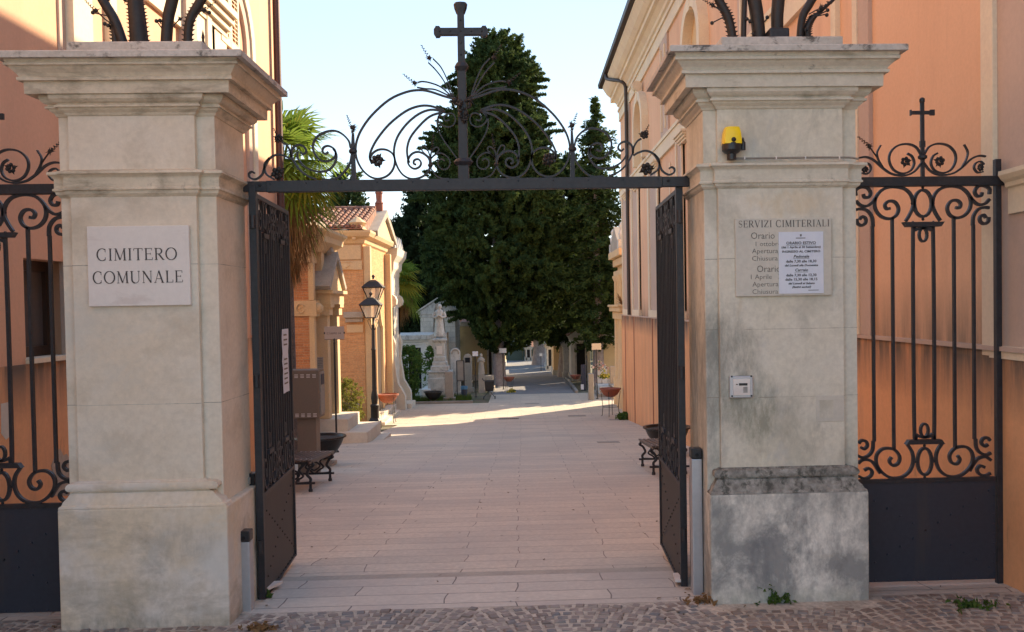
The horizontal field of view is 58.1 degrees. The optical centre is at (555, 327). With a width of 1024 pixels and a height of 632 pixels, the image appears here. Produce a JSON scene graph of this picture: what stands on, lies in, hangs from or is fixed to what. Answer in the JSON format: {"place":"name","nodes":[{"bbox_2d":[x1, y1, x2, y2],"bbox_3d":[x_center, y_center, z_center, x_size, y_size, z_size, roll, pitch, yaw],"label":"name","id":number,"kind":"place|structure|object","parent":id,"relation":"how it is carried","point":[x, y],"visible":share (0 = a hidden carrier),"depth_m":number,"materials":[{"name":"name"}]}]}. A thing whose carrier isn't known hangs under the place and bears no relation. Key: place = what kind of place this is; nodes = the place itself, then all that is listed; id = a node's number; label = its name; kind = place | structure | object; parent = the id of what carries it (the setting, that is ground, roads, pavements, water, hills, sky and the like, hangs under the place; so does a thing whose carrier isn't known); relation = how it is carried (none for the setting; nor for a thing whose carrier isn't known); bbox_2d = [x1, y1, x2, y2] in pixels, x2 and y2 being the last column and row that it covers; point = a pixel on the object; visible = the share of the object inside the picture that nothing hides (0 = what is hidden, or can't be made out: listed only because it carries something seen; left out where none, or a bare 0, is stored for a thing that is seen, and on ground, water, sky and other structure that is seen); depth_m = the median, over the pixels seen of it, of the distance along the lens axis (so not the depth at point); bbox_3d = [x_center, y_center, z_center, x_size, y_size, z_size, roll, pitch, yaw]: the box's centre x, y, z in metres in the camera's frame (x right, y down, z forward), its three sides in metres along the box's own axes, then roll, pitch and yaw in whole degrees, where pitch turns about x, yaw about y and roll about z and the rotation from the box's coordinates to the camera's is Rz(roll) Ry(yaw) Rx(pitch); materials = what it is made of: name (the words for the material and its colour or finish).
{"place":"outdoors","nodes":[
{"label":"outdoors","id":0,"kind":"place"},
{"bbox_2d":[280,0,626,246],"label":"sky","id":1,"kind":"structure","parent":0,"point":[342,58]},
{"bbox_2d":[265,420,689,576],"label":"path","id":2,"kind":"structure","parent":0,"point":[350,513],"depth_m":11.35,"materials":[{"name":"stone"}]},
{"bbox_2d":[293,357,324,472],"bbox_3d":[-4.213,1.459,15.299,0.722,1.936,0.424,-1,1,-2],"label":"utility cabinet","id":3,"kind":"object","parent":2,"relation":"on","point":[309,397],"visible":0.63,"depth_m":15.10,"materials":[{"name":"beige metal"}]},
{"bbox_2d":[295,450,334,491],"bbox_3d":[-3.683,2.087,13.441,0.612,0.463,1.640,-1,-3,-2],"label":"park bench","id":4,"kind":"object","parent":2,"relation":"on","point":[306,458],"visible":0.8,"depth_m":13.44,"materials":[{"name":"metal"}]},
{"bbox_2d":[294,432,346,466],"bbox_3d":[-4.245,2.244,16.609,0.920,0.585,0.920,-1,1,-2],"label":"planter bowl","id":5,"kind":"object","parent":2,"relation":"on","point":[330,441],"visible":0.41,"depth_m":16.46,"materials":[{"name":"black paint"}]},
{"bbox_2d":[324,326,344,452],"bbox_3d":[-4.662,1.305,19.444,0.437,2.668,0.100,-1,1,-2],"label":"field sign","id":6,"kind":"object","parent":2,"relation":"on","point":[333,333],"visible":0.95,"depth_m":19.43,"materials":[{"name":"metal"}]},
{"bbox_2d":[280,566,689,580],"bbox_3d":[-0.529,1.954,7.314,7.580,0.012,0.160,-1,1,-2],"label":"drain strip","id":7,"kind":"object","parent":2,"relation":"on","point":[464,574],"visible":0.42,"depth_m":7.31,"materials":[{"name":"grey stone"}]},
{"bbox_2d":[52,478,940,630],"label":"leaf litter","id":8,"kind":"object","parent":2,"relation":"on","point":[54,626],"visible":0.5,"depth_m":6.46,"materials":[{"name":"plant"}]},
{"bbox_2d":[638,438,688,474],"bbox_3d":[1.711,2.047,14.745,0.612,0.463,1.640,-1,-3,-2],"label":"park bench","id":9,"kind":"object","parent":2,"relation":"on","point":[652,444],"visible":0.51,"depth_m":14.66,"materials":[{"name":"metal"}]},
{"bbox_2d":[643,424,689,454],"bbox_3d":[2.108,2.163,17.448,0.920,0.585,0.920,-1,1,-19],"label":"planter bowl","id":10,"kind":"object","parent":2,"relation":"on","point":[651,430],"visible":0.26,"depth_m":17.30,"materials":[{"name":"grey stone"}]},
{"bbox_2d":[386,400,626,424],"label":"crossing pavement","id":11,"kind":"structure","parent":0,"point":[470,413],"depth_m":33.23,"materials":[{"name":"stone"}]},
{"bbox_2d":[378,393,398,422],"bbox_3d":[-5.608,2.686,30.682,0.750,0.966,0.745,-1,1,-2],"label":"bowl on stand","id":12,"kind":"object","parent":11,"relation":"on","point":[387,397],"visible":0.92,"depth_m":30.48,"materials":[{"name":"ceramic"}]},
{"bbox_2d":[599,387,620,415],"bbox_3d":[1.873,2.550,31.563,0.750,0.966,0.744,-2,2,-31],"label":"bowl on stand","id":13,"kind":"object","parent":11,"relation":"on","point":[608,392],"visible":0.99,"depth_m":31.37,"materials":[{"name":"ceramic"}]},
{"bbox_2d":[0,593,1023,631],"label":"cobbled forecourt","id":14,"kind":"structure","parent":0,"point":[752,624],"depth_m":5.97,"materials":[{"name":"grey stone"}]},
{"bbox_2d":[238,621,280,631],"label":"weed clump","id":15,"kind":"object","parent":14,"relation":"on","point":[261,627],"visible":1,"depth_m":5.88,"materials":[{"name":"plant"}]},
{"bbox_2d":[0,592,1023,631],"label":"joint sand","id":16,"kind":"structure","parent":0,"point":[856,605],"depth_m":6.04,"materials":[{"name":"grey sand"}]},
{"bbox_2d":[683,592,717,605],"bbox_3d":[1.038,1.861,6.292,0.345,0.098,0.166,-1,1,-2],"label":"weed clump","id":17,"kind":"object","parent":16,"relation":"on","point":[698,599],"visible":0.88,"depth_m":6.28,"materials":[{"name":"plant"}]},
{"bbox_2d":[754,584,796,605],"bbox_3d":[1.484,1.820,6.271,0.302,0.162,0.149,-1,1,-2],"label":"weed clump","id":18,"kind":"object","parent":16,"relation":"on","point":[777,599],"visible":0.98,"depth_m":6.25,"materials":[{"name":"green plant"}]},
{"bbox_2d":[945,594,1010,613],"bbox_3d":[2.778,1.835,6.105,0.390,0.095,0.225,-1,1,-15],"label":"weed clump","id":19,"kind":"object","parent":16,"relation":"on","point":[973,603],"visible":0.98,"depth_m":6.09,"materials":[{"name":"green plant"}]},
{"bbox_2d":[49,359,989,619],"bbox_3d":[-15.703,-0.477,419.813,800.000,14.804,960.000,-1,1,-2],"label":"ground","id":20,"kind":"structure","parent":0,"point":[480,399],"depth_m":41.53,"materials":[{"name":"grey stone"}]},
{"bbox_2d":[0,612,53,620],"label":"fence sill","id":21,"kind":"structure","parent":20,"relation":"on","point":[25,614],"depth_m":6.29,"materials":[{"name":"grey stone"}]},
{"bbox_2d":[0,113,69,612],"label":"iron fence panel","id":22,"kind":"object","parent":21,"relation":"on","point":[29,562],"visible":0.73,"depth_m":6.25,"materials":[{"name":"black metal"}]},
{"bbox_2d":[0,0,284,503],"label":"town building","id":23,"kind":"structure","parent":20,"relation":"on","point":[29,126],"depth_m":8.06,"materials":[{"name":"orange paint"}]},
{"bbox_2d":[23,260,65,363],"bbox_3d":[-4.500,-0.148,7.995,0.290,0.878,0.816,-1,1,-2],"label":"window","id":24,"kind":"structure","parent":23,"relation":"in","point":[40,282],"depth_m":8.19,"materials":[{"name":"beige paint"}]},
{"bbox_2d":[0,41,287,630],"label":"gate pillar","id":25,"kind":"structure","parent":20,"relation":"on","point":[156,512],"depth_m":5.98,"materials":[{"name":"stone"}]},
{"bbox_2d":[87,225,191,306],"bbox_3d":[-2.700,-0.401,5.966,0.649,0.517,0.033,-1,1,-2],"label":"plaque","id":26,"kind":"object","parent":25,"relation":"attached to","point":[139,265],"depth_m":5.95,"materials":[{"name":"stone"}]},
{"bbox_2d":[85,0,215,42],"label":"iron plant sculpture","id":27,"kind":"object","parent":25,"relation":"on","point":[137,22],"visible":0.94,"depth_m":6.21,"materials":[{"name":"brown metal"}]},
{"bbox_2d":[248,471,270,484],"bbox_3d":[-2.221,1.127,6.765,0.120,0.155,0.306,-1,1,11],"label":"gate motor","id":28,"kind":"object","parent":25,"relation":"attached to","point":[251,479],"visible":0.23,"depth_m":6.65,"materials":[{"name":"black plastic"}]},
{"bbox_2d":[282,100,359,453],"bbox_3d":[-5.391,-1.041,18.317,3.131,7.388,3.055,-1,1,-2],"label":"fan palm","id":29,"kind":"object","parent":20,"relation":"on","point":[298,128],"visible":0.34,"depth_m":18.07,"materials":[{"name":"green plant"}]},
{"bbox_2d":[292,217,390,442],"bbox_3d":[-6.767,0.038,22.943,4.810,6.276,2.970,-1,1,-2],"label":"brick tomb","id":30,"kind":"object","parent":20,"relation":"on","point":[319,305],"visible":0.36,"depth_m":22.32,"materials":[{"name":"stone"}]},
{"bbox_2d":[329,162,369,206],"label":"cypress tree","id":31,"kind":"object","parent":20,"relation":"on","point":[355,198],"visible":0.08,"depth_m":56.73,"materials":[{"name":"green plant"}]},
{"bbox_2d":[341,376,365,420],"bbox_3d":[-6.310,2.301,27.411,1.267,1.714,1.324,-1,1,-2],"label":"bush","id":32,"kind":"object","parent":20,"relation":"on","point":[347,404],"visible":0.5,"depth_m":27.34,"materials":[{"name":"green plant"}]},
{"bbox_2d":[316,192,399,425],"bbox_3d":[-8.352,-0.562,31.723,5.300,8.390,5.760,-1,1,-2],"label":"brick tomb","id":33,"kind":"object","parent":20,"relation":"on","point":[370,240],"visible":0.36,"depth_m":29.36,"materials":[{"name":"stone"}]},
{"bbox_2d":[377,317,381,409],"bbox_3d":[-6.161,0.671,31.765,0.030,4.384,1.500,-1,1,-2],"label":"pointed doorway","id":34,"kind":"structure","parent":33,"relation":"in","point":[378,327],"depth_m":32.00,"materials":[{"name":"paint"}]},
{"bbox_2d":[359,275,384,427],"bbox_3d":[-5.755,0.738,28.994,0.665,4.848,1.235,-1,1,-2],"label":"lamp post","id":35,"kind":"object","parent":20,"relation":"on","point":[370,300],"visible":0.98,"depth_m":28.69,"materials":[{"name":"brown metal"}]},
{"bbox_2d":[390,212,401,328],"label":"cypress tree","id":36,"kind":"object","parent":20,"relation":"on","point":[395,222],"visible":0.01,"depth_m":68.92,"materials":[{"name":"green plant"}]},
{"bbox_2d":[385,236,415,409],"bbox_3d":[-7.399,0.026,35.957,3.500,7.030,2.800,-1,1,-2],"label":"stone tomb","id":37,"kind":"object","parent":20,"relation":"on","point":[404,400],"visible":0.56,"depth_m":35.76,"materials":[{"name":"stone"}]},
{"bbox_2d":[399,259,425,328],"bbox_3d":[-6.815,-0.144,38.154,3.169,6.614,3.390,-1,1,-2],"label":"fan palm","id":38,"kind":"object","parent":20,"relation":"on","point":[407,290],"visible":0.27,"depth_m":37.78,"materials":[{"name":"green plant"}]},
{"bbox_2d":[402,344,426,399],"bbox_3d":[-6.150,1.940,38.292,1.538,2.574,1.612,-1,1,-2],"label":"shrub","id":39,"kind":"object","parent":20,"relation":"on","point":[410,350],"visible":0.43,"depth_m":38.11,"materials":[{"name":"green plant"}]},
{"bbox_2d":[395,191,437,332],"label":"cypress tree","id":40,"kind":"object","parent":20,"relation":"on","point":[410,232],"visible":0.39,"depth_m":60.74,"materials":[{"name":"green plant"}]},
{"bbox_2d":[400,332,448,395],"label":"chapel","id":41,"kind":"structure","parent":20,"relation":"on","point":[421,341],"depth_m":41.82,"materials":[{"name":"stone"}]},
{"bbox_2d":[407,345,423,388],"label":"door","id":42,"kind":"structure","parent":41,"relation":"in","point":[420,347],"depth_m":41.82,"materials":[{"name":"stone"}]},
{"bbox_2d":[420,369,430,397],"bbox_3d":[-5.607,2.509,40.238,0.551,1.300,2.060,-1,1,-2],"label":"grave","id":43,"kind":"object","parent":20,"relation":"on","point":[425,388],"visible":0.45,"depth_m":39.30,"materials":[{"name":"stone"}]},
{"bbox_2d":[423,345,433,387],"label":"shrub","id":44,"kind":"object","parent":43,"relation":"on","point":[428,355],"visible":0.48,"depth_m":41.07,"materials":[{"name":"green plant"}]},
{"bbox_2d":[424,390,442,400],"bbox_3d":[-5.044,2.874,37.865,0.810,0.515,0.810,-1,1,-14],"label":"planter bowl","id":45,"kind":"object","parent":20,"relation":"on","point":[434,395],"visible":0.88,"depth_m":37.63,"materials":[{"name":"metal"}]},
{"bbox_2d":[416,298,461,381],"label":"chapel","id":46,"kind":"structure","parent":20,"relation":"on","point":[452,328],"depth_m":47.80,"materials":[{"name":"white stone"}]},
{"bbox_2d":[427,338,452,395],"bbox_3d":[-5.046,1.859,40.093,1.049,2.813,0.944,-1,1,-2],"label":"monument pedestal","id":47,"kind":"object","parent":20,"relation":"on","point":[440,366],"visible":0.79,"depth_m":39.75,"materials":[{"name":"white stone"}]},
{"bbox_2d":[431,303,446,337],"bbox_3d":[-5.082,-0.294,40.059,0.659,1.529,0.516,-1,1,-2],"label":"robed statue","id":48,"kind":"object","parent":47,"relation":"on","point":[439,316],"visible":1,"depth_m":39.93,"materials":[{"name":"white stone"}]},
{"bbox_2d":[413,393,471,400],"bbox_3d":[-5.129,2.947,38.759,3.171,0.339,2.415,-1,1,-2],"label":"grass bed","id":49,"kind":"object","parent":20,"relation":"on","point":[457,398],"visible":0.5,"depth_m":38.16,"materials":[{"name":"plant"}]},
{"bbox_2d":[443,371,455,399],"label":"grave pillar","id":50,"kind":"structure","parent":49,"relation":"on","point":[449,386],"depth_m":38.13,"materials":[{"name":"stone"}]},
{"bbox_2d":[416,400,472,403],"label":"bed kerb","id":51,"kind":"structure","parent":20,"relation":"on","point":[441,402],"depth_m":37.44,"materials":[{"name":"stone"}]},
{"bbox_2d":[450,348,460,396],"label":"headstone","id":52,"kind":"object","parent":20,"relation":"on","point":[454,355],"visible":0.41,"depth_m":40.91,"materials":[{"name":"white stone"}]},
{"bbox_2d":[456,360,464,394],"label":"notice board","id":53,"kind":"object","parent":20,"relation":"on","point":[460,374],"visible":0.86,"depth_m":40.43,"materials":[{"name":"grey concrete"}]},
{"bbox_2d":[463,354,473,392],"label":"headstone","id":54,"kind":"object","parent":20,"relation":"on","point":[467,358],"visible":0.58,"depth_m":43.43,"materials":[{"name":"grey stone"}]},
{"bbox_2d":[472,351,477,396],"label":"field sign","id":55,"kind":"object","parent":20,"relation":"on","point":[475,353],"visible":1,"depth_m":40.22,"materials":[{"name":"white paper"}]},
{"bbox_2d":[460,319,492,380],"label":"chapel","id":56,"kind":"structure","parent":20,"relation":"on","point":[468,343],"depth_m":51.90,"materials":[{"name":"paint"}]},
{"bbox_2d":[487,349,492,373],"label":"door","id":57,"kind":"structure","parent":56,"relation":"in","point":[489,354],"depth_m":51.92,"materials":[{"name":"black stone"}]},
{"bbox_2d":[478,353,484,392],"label":"robed statue","id":58,"kind":"object","parent":20,"relation":"on","point":[481,370],"visible":0.98,"depth_m":42.84,"materials":[{"name":"grey stone"}]},
{"bbox_2d":[406,27,591,385],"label":"cypress tree","id":59,"kind":"object","parent":20,"relation":"on","point":[497,292],"visible":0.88,"depth_m":44.90,"materials":[{"name":"green plant"}]},
{"bbox_2d":[0,570,1019,620],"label":"threshold slabs","id":60,"kind":"structure","parent":20,"relation":"on","point":[454,592],"depth_m":6.66,"materials":[{"name":"beige stone"}]},
{"bbox_2d":[241,528,254,610],"bbox_3d":[-2.123,1.668,6.306,0.079,0.569,0.103,-1,1,-2],"label":"photocell post","id":61,"kind":"object","parent":60,"relation":"on","point":[247,568],"visible":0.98,"depth_m":6.27,"materials":[{"name":"metal"}]},
{"bbox_2d":[267,581,282,589],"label":"hinge block","id":62,"kind":"structure","parent":60,"relation":"on","point":[273,584],"depth_m":6.89,"materials":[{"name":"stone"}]},
{"bbox_2d":[655,187,687,586],"bbox_3d":[0.912,0.427,7.347,0.050,3.008,1.334,-1,1,-1],"label":"gate leaf","id":63,"kind":"object","parent":60,"relation":"on","point":[671,371],"visible":0.98,"depth_m":7.18,"materials":[{"name":"metal"}]},
{"bbox_2d":[689,447,703,594],"bbox_3d":[0.996,1.375,6.517,0.078,1.056,0.103,-1,1,-2],"label":"photocell post","id":64,"kind":"object","parent":60,"relation":"on","point":[696,511],"visible":0.96,"depth_m":6.48,"materials":[{"name":"metal"}]},
{"bbox_2d":[856,97,1004,583],"bbox_3d":[2.697,0.126,6.611,1.130,3.541,0.068,-1,1,-2],"label":"iron fence panel","id":65,"kind":"object","parent":60,"relation":"on","point":[946,527],"visible":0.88,"depth_m":6.62,"materials":[{"name":"black metal"}]},
{"bbox_2d":[524,341,533,360],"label":"chapel","id":66,"kind":"structure","parent":20,"relation":"on","point":[528,354],"depth_m":74.00,"materials":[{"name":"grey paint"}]},
{"bbox_2d":[517,254,575,364],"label":"cypress tree","id":67,"kind":"object","parent":20,"relation":"on","point":[536,358],"depth_m":67.56,"materials":[{"name":"plant"}]},
{"bbox_2d":[543,343,551,370],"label":"tomb","id":68,"kind":"object","parent":20,"relation":"on","point":[547,364],"visible":0.29,"depth_m":60.07,"materials":[{"name":"white stone"}]},
{"bbox_2d":[547,348,551,368],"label":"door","id":69,"kind":"structure","parent":68,"relation":"in","point":[549,363],"depth_m":60.08,"materials":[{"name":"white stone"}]},
{"bbox_2d":[551,346,558,374],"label":"tomb","id":70,"kind":"object","parent":20,"relation":"on","point":[554,359],"visible":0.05,"depth_m":55.10,"materials":[{"name":"stone"}]},
{"bbox_2d":[560,338,568,377],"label":"tomb","id":71,"kind":"object","parent":20,"relation":"on","point":[565,348],"visible":0.34,"depth_m":52.61,"materials":[{"name":"white stone"}]},
{"bbox_2d":[564,376,577,392],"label":"avenue kerb","id":72,"kind":"structure","parent":20,"relation":"on","point":[573,387],"depth_m":45.76,"materials":[{"name":"stone"}]},
{"bbox_2d":[535,150,616,376],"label":"cypress tree","id":73,"kind":"object","parent":20,"relation":"on","point":[557,336],"visible":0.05,"depth_m":52.35,"materials":[{"name":"green plant"}]},
{"bbox_2d":[566,328,590,380],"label":"chapel","id":74,"kind":"structure","parent":20,"relation":"on","point":[577,361],"depth_m":50.13,"materials":[{"name":"stone"}]},
{"bbox_2d":[574,342,586,374],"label":"door","id":75,"kind":"structure","parent":74,"relation":"in","point":[580,358],"depth_m":50.12,"materials":[{"name":"black"}]},
{"bbox_2d":[553,96,620,385],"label":"cypress tree","id":76,"kind":"object","parent":20,"relation":"on","point":[595,225],"visible":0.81,"depth_m":45.50,"materials":[{"name":"green plant"}]},
{"bbox_2d":[588,373,593,399],"bbox_3d":[1.444,2.477,37.971,0.240,1.200,0.240,-1,1,-2],"label":"stone bollard","id":77,"kind":"object","parent":20,"relation":"on","point":[590,386],"visible":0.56,"depth_m":37.85,"materials":[{"name":"stone"}]},
{"bbox_2d":[594,367,609,396],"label":"grave","id":78,"kind":"object","parent":20,"relation":"on","point":[602,383],"visible":0.48,"depth_m":41.05,"materials":[{"name":"white stone"}]},
{"bbox_2d":[591,360,608,370],"bbox_3d":[1.894,1.645,39.586,0.786,0.516,0.780,-1,1,-2],"label":"flower bunch","id":79,"kind":"object","parent":78,"relation":"on","point":[600,367],"visible":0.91,"depth_m":39.58,"materials":[{"name":"pink plant"}]},
{"bbox_2d":[603,332,614,383],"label":"chapel","id":80,"kind":"structure","parent":20,"relation":"on","point":[609,356],"depth_m":46.18,"materials":[{"name":"paint"}]},
{"bbox_2d":[609,366,614,398],"bbox_3d":[2.525,2.355,39.140,0.560,1.350,2.060,-1,1,-2],"label":"grave","id":81,"kind":"object","parent":20,"relation":"on","point":[612,374],"visible":0.29,"depth_m":39.88,"materials":[{"name":"grey stone"}]},
{"bbox_2d":[608,223,622,411],"bbox_3d":[3.811,-0.297,34.451,3.400,7.088,3.840,-1,1,-2],"label":"stone tomb","id":82,"kind":"object","parent":20,"relation":"on","point":[615,252],"visible":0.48,"depth_m":34.46,"materials":[{"name":"white stone"}]},
{"bbox_2d":[615,411,627,419],"bbox_3d":[2.236,2.920,30.506,0.648,0.345,0.769,-1,1,-2],"label":"weed clump","id":83,"kind":"object","parent":20,"relation":"on","point":[623,415],"visible":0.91,"depth_m":30.30,"materials":[{"name":"green plant"}]},
{"bbox_2d":[646,36,908,604],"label":"gate pillar","id":84,"kind":"structure","parent":20,"relation":"on","point":[784,500],"depth_m":6.28,"materials":[{"name":"stone"}]},
{"bbox_2d":[243,1,688,192],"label":"iron gate arch","id":85,"kind":"structure","parent":84,"relation":"attached to","point":[463,162],"depth_m":6.58,"materials":[{"name":"brown metal"}]},
{"bbox_2d":[248,186,296,599],"bbox_3d":[-2.197,0.482,7.189,0.050,3.008,1.334,-1,1,-6],"label":"gate leaf","id":86,"kind":"object","parent":85,"relation":"attached to","point":[273,401],"visible":1,"depth_m":7.04,"materials":[{"name":"metal"}]},
{"bbox_2d":[282,329,289,392],"bbox_3d":[-2.198,0.267,7.481,0.008,0.515,0.260,-1,1,-6],"label":"paper notice","id":87,"kind":"object","parent":86,"relation":"attached to","point":[285,364],"visible":1,"depth_m":7.47,"materials":[{"name":"paper"}]},
{"bbox_2d":[722,126,745,160],"bbox_3d":[1.196,-1.241,6.184,0.162,0.220,0.143,-1,1,-2],"label":"flashing lamp","id":88,"kind":"object","parent":84,"relation":"attached to","point":[733,143],"visible":1,"depth_m":6.14,"materials":[{"name":"yellow plastic"}]},
{"bbox_2d":[729,375,752,397],"bbox_3d":[1.263,0.401,6.272,0.161,0.153,0.039,-1,1,-2],"label":"intercom panel","id":89,"kind":"object","parent":84,"relation":"attached to","point":[740,386],"visible":1,"depth_m":6.26,"materials":[{"name":"metal"}]},
{"bbox_2d":[703,0,834,36],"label":"iron plant sculpture","id":90,"kind":"object","parent":84,"relation":"on","point":[777,28],"visible":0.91,"depth_m":6.51,"materials":[{"name":"brown metal"}]},
{"bbox_2d":[735,218,831,296],"bbox_3d":[1.549,-0.482,6.269,0.660,0.527,0.025,-1,1,-2],"label":"hours sign","id":91,"kind":"object","parent":84,"relation":"attached to","point":[756,258],"visible":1,"depth_m":6.25,"materials":[{"name":"grey stone"}]},
{"bbox_2d":[778,231,823,293],"bbox_3d":[1.668,-0.444,6.260,0.307,0.419,0.006,-1,1,-2],"label":"paper notice","id":92,"kind":"object","parent":91,"relation":"attached to","point":[801,266],"visible":1,"depth_m":6.26,"materials":[{"name":"paper"}]},
{"bbox_2d":[736,156,858,159],"bbox_3d":[1.631,-1.147,6.225,0.844,0.033,0.022,-1,1,-2],"label":"cable","id":93,"kind":"object","parent":84,"relation":"attached to","point":[810,157],"visible":1,"depth_m":6.22,"materials":[{"name":"plastic"}]},
{"bbox_2d":[816,395,843,421],"bbox_3d":[1.882,0.554,6.316,0.196,0.180,0.005,-1,1,-2],"label":"mortar patch","id":94,"kind":"object","parent":84,"relation":"attached to","point":[829,408],"visible":1,"depth_m":6.31,"materials":[{"name":"grey concrete"}]},
{"bbox_2d":[598,0,1023,592],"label":"chapel building","id":95,"kind":"structure","parent":20,"relation":"on","point":[958,64],"depth_m":8.14,"materials":[{"name":"orange paint"}]},
{"bbox_2d":[631,81,648,167],"bbox_3d":[2.290,-5.752,25.726,0.320,2.250,2.040,-1,1,-2],"label":"arched window","id":96,"kind":"structure","parent":95,"relation":"in","point":[640,106],"depth_m":25.57,"materials":[{"name":"beige paint"}]},
{"bbox_2d":[680,0,708,44],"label":"arched window","id":97,"kind":"structure","parent":95,"relation":"in","point":[695,21],"depth_m":17.16,"materials":[{"name":"beige paint"}]},
{"bbox_2d":[493,360,573,393],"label":"avenue","id":98,"kind":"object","parent":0,"point":[529,378],"visible":0.57,"depth_m":50.01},
{"bbox_2d":[499,348,506,388],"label":"field sign","id":99,"kind":"object","parent":98,"relation":"on","point":[502,350],"visible":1,"depth_m":44.46,"materials":[{"name":"white metal"}]},
{"bbox_2d":[507,341,533,360],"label":"cemetery gate","id":100,"kind":"structure","parent":98,"relation":"on","point":[516,355],"depth_m":76.01,"materials":[{"name":"metal"}]},
{"bbox_2d":[489,393,613,402],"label":"crossing path","id":101,"kind":"structure","parent":0,"point":[548,397],"depth_m":39.27,"materials":[{"name":"stone"}]},
{"bbox_2d":[482,378,495,398],"bbox_3d":[-2.880,2.586,39.293,0.574,0.898,0.472,-1,1,-2],"label":"planter","id":102,"kind":"object","parent":101,"relation":"on","point":[489,385],"visible":1,"depth_m":39.13,"materials":[{"name":"black plastic"}]},
{"bbox_2d":[591,343,601,398],"bbox_3d":[1.703,1.808,38.315,0.423,2.317,0.100,-1,1,-2],"label":"field sign","id":103,"kind":"object","parent":101,"relation":"on","point":[596,346],"visible":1,"depth_m":38.31,"materials":[{"name":"metal"}]},
{"bbox_2d":[581,355,587,389],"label":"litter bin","id":104,"kind":"object","parent":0,"point":[584,383],"visible":1,"depth_m":43.25,"materials":[{"name":"metal"}]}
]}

